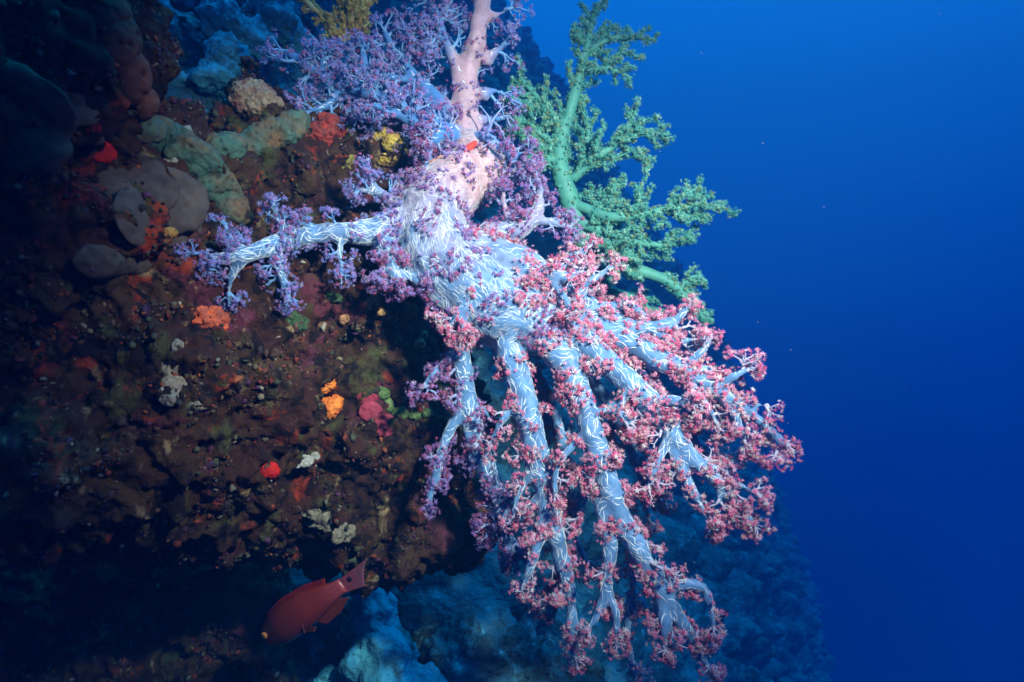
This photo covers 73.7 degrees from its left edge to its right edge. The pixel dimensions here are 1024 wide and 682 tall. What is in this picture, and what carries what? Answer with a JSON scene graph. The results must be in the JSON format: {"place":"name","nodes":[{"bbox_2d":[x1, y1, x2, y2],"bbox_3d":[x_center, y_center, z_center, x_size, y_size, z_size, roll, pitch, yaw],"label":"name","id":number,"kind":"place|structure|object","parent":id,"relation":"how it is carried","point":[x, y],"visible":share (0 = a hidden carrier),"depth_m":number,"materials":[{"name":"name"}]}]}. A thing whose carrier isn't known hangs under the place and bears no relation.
{"place":"outdoors","nodes":[
{"label":"outdoors","id":0,"kind":"place"},
{"bbox_2d":[0,0,500,681],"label":"rock face","id":1,"kind":"object","parent":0,"point":[148,474],"visible":0.73,"depth_m":0.91},
{"bbox_2d":[0,58,99,174],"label":"sponge","id":2,"kind":"object","parent":1,"relation":"on","point":[57,115],"visible":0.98,"depth_m":0.68},
{"bbox_2d":[79,123,101,132],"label":"sponge","id":3,"kind":"object","parent":1,"relation":"on","point":[96,127],"visible":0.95,"depth_m":0.72},
{"bbox_2d":[93,141,116,163],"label":"sponge","id":4,"kind":"object","parent":1,"relation":"on","point":[106,153],"visible":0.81,"depth_m":0.77},
{"bbox_2d":[72,244,151,278],"bbox_3d":[-0.460,-0.088,0.788,0.042,0.038,0.103,0,0,0],"label":"sponge","id":5,"kind":"object","parent":1,"relation":"on","point":[104,261],"visible":0.99,"depth_m":0.76},
{"bbox_2d":[95,0,159,119],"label":"sponge","id":6,"kind":"object","parent":1,"relation":"on","point":[123,41],"visible":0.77,"depth_m":0.72},
{"bbox_2d":[96,154,209,247],"bbox_3d":[-0.435,-0.167,0.827,0.068,0.116,0.143,0,0,28],"label":"sponge","id":7,"kind":"object","parent":1,"relation":"on","point":[183,195],"visible":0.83,"depth_m":0.81},
{"bbox_2d":[163,157,177,162],"bbox_3d":[-0.457,-0.252,0.898,0.073,0.049,0.040,0,0,0],"label":"dead coral","id":8,"kind":"object","parent":1,"relation":"on","point":[174,160],"visible":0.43,"depth_m":0.88},
{"bbox_2d":[163,227,178,238],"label":"sponge","id":9,"kind":"object","parent":1,"relation":"on","point":[172,232],"visible":1,"depth_m":0.81},
{"bbox_2d":[158,338,206,410],"bbox_3d":[-0.390,0.041,0.800,0.056,0.088,0.036,0,0,0],"label":"dead coral","id":10,"kind":"object","parent":1,"relation":"on","point":[172,382],"visible":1,"depth_m":0.80},
{"bbox_2d":[135,115,254,226],"bbox_3d":[-0.439,-0.225,0.884,0.104,0.136,0.202,0,0,18],"label":"sponge","id":11,"kind":"object","parent":1,"relation":"on","point":[171,140],"visible":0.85,"depth_m":0.90},
{"bbox_2d":[191,305,230,330],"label":"sponge","id":12,"kind":"object","parent":1,"relation":"on","point":[217,314],"visible":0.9,"depth_m":0.84},
{"bbox_2d":[0,0,494,681],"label":"encrusting turf","id":13,"kind":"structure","parent":1,"relation":"on","point":[12,326],"depth_m":0.87,"materials":[{"name":"brown plant"}]},
{"bbox_2d":[227,77,284,114],"bbox_3d":[-0.385,-0.367,1.029,0.081,0.057,0.039,0,0,-21],"label":"encrusted coral","id":14,"kind":"object","parent":1,"relation":"on","point":[254,96],"visible":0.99,"depth_m":1.02},
{"bbox_2d":[205,109,310,158],"bbox_3d":[-0.383,-0.300,0.996,0.089,0.106,0.175,0,0,29],"label":"sponge","id":15,"kind":"object","parent":1,"relation":"on","point":[284,128],"visible":0.91,"depth_m":1.00},
{"bbox_2d":[260,462,279,477],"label":"sponge","id":16,"kind":"object","parent":1,"relation":"on","point":[272,470],"visible":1,"depth_m":0.92},
{"bbox_2d":[285,310,309,331],"bbox_3d":[-0.300,-0.026,0.932,0.042,0.032,0.026,0,0,0],"label":"algae tuft","id":17,"kind":"object","parent":1,"relation":"on","point":[293,317],"visible":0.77,"depth_m":0.93,"materials":[{"name":"green plant"}]},
{"bbox_2d":[296,452,319,468],"bbox_3d":[-0.300,0.172,0.994,0.022,0.021,0.054,0,0,16],"label":"dead coral","id":18,"kind":"object","parent":1,"relation":"on","point":[307,461],"visible":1,"depth_m":0.99},
{"bbox_2d":[305,112,346,145],"bbox_3d":[-0.292,-0.333,1.074,0.079,0.060,0.035,0,0,-43],"label":"sponge","id":19,"kind":"object","parent":1,"relation":"on","point":[326,129],"visible":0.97,"depth_m":1.07},
{"bbox_2d":[301,507,355,544],"bbox_3d":[-0.277,0.273,1.031,0.079,0.062,0.036,0,0,12],"label":"dead coral","id":20,"kind":"object","parent":1,"relation":"on","point":[318,520],"visible":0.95,"depth_m":1.03},
{"bbox_2d":[320,379,343,419],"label":"sponge","id":21,"kind":"object","parent":1,"relation":"on","point":[334,404],"visible":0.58,"depth_m":1.01},
{"bbox_2d":[325,290,342,302],"bbox_3d":[-0.261,-0.063,0.992,0.031,0.023,0.018,0,0,0],"label":"algae tuft","id":22,"kind":"object","parent":1,"relation":"attached to","point":[333,297],"visible":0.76,"depth_m":0.99,"materials":[{"name":"green plant"}]},
{"bbox_2d":[296,0,377,42],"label":"feathery coral","id":23,"kind":"object","parent":1,"relation":"on","point":[348,12],"visible":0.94,"depth_m":1.20},
{"bbox_2d":[339,313,349,324],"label":"sponge","id":24,"kind":"object","parent":1,"relation":"on","point":[344,319],"visible":1,"depth_m":1.01},
{"bbox_2d":[342,123,356,169],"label":"sponge","id":25,"kind":"object","parent":1,"relation":"on","point":[350,160],"visible":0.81,"depth_m":1.09},
{"bbox_2d":[356,280,371,290],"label":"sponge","id":26,"kind":"object","parent":1,"relation":"on","point":[359,286],"visible":0.56,"depth_m":1.02},
{"bbox_2d":[356,392,393,436],"bbox_3d":[-0.201,0.110,1.028,0.066,0.067,0.023,0,0,-6],"label":"coralline crust","id":27,"kind":"object","parent":1,"relation":"on","point":[370,407],"visible":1,"depth_m":1.02},
{"bbox_2d":[365,289,398,321],"bbox_3d":[-0.199,-0.054,1.057,0.032,0.050,0.080,0,0,23],"label":"sponge","id":28,"kind":"object","parent":1,"relation":"on","point":[384,313],"visible":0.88,"depth_m":1.03},
{"bbox_2d":[364,126,414,166],"bbox_3d":[-0.182,-0.311,1.098,0.096,0.065,0.068,0,0,-37],"label":"sponge","id":29,"kind":"object","parent":1,"relation":"on","point":[389,140],"visible":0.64,"depth_m":1.07},
{"bbox_2d":[379,386,433,420],"bbox_3d":[-0.166,0.097,1.054,0.091,0.056,0.033,0,0,0],"label":"sponge","id":30,"kind":"object","parent":1,"relation":"on","point":[401,411],"visible":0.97,"depth_m":1.05},
{"bbox_2d":[414,330,427,348],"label":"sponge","id":31,"kind":"object","parent":1,"relation":"on","point":[423,335],"visible":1,"depth_m":1.10},
{"bbox_2d":[173,128,803,681],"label":"soft coral","id":32,"kind":"object","parent":1,"relation":"hanging from","point":[509,298],"visible":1,"depth_m":0.93},
{"bbox_2d":[255,0,545,195],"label":"soft coral","id":33,"kind":"object","parent":32,"relation":"on","point":[440,122],"visible":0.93,"depth_m":1.09},
{"bbox_2d":[415,155,442,171],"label":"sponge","id":34,"kind":"object","parent":32,"relation":"on","point":[435,158],"visible":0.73,"depth_m":1.04},
{"bbox_2d":[463,140,476,150],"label":"sponge","id":35,"kind":"object","parent":32,"relation":"on","point":[471,145],"visible":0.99,"depth_m":1.05},
{"bbox_2d":[261,559,366,646],"bbox_3d":[-0.320,0.423,1.108,0.216,0.175,0.046,0,0,21],"label":"fish","id":36,"kind":"object","parent":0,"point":[296,613],"visible":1,"depth_m":1.09},
{"bbox_2d":[165,0,836,681],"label":"reef slope","id":37,"kind":"structure","parent":0,"point":[765,592],"depth_m":3.64,"materials":[{"name":"stone"}]},
{"bbox_2d":[184,71,217,108],"bbox_3d":[-0.733,-0.540,1.549,0.184,0.144,0.164,0,0,0],"label":"coral boulder","id":38,"kind":"object","parent":37,"relation":"on","point":[207,104],"visible":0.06,"depth_m":1.50,"materials":[{"name":"stone"}]},
{"bbox_2d":[158,0,316,100],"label":"reef outcrop","id":39,"kind":"object","parent":37,"relation":"on","point":[224,35],"visible":0.65,"depth_m":1.56,"materials":[{"name":"stone"}]},
{"bbox_2d":[312,587,450,681],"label":"boulder","id":40,"kind":"object","parent":37,"relation":"on","point":[382,646],"visible":0.93,"depth_m":1.44,"materials":[{"name":"stone"}]},
{"bbox_2d":[418,605,624,681],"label":"boulder","id":41,"kind":"object","parent":37,"relation":"on","point":[472,644],"visible":0.79,"depth_m":1.56,"materials":[{"name":"stone"}]},
{"bbox_2d":[499,0,740,325],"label":"tree coral","id":42,"kind":"object","parent":37,"relation":"on","point":[556,152],"visible":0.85,"depth_m":1.20},
{"bbox_2d":[506,0,1023,681],"label":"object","id":43,"kind":"structure","parent":0,"point":[833,183],"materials":[{"name":"blue liquid"}]},
{"bbox_2d":[479,6,999,664],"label":"suspended particles","id":44,"kind":"object","parent":43,"relation":"in","point":[723,420],"visible":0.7,"depth_m":1.12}
]}

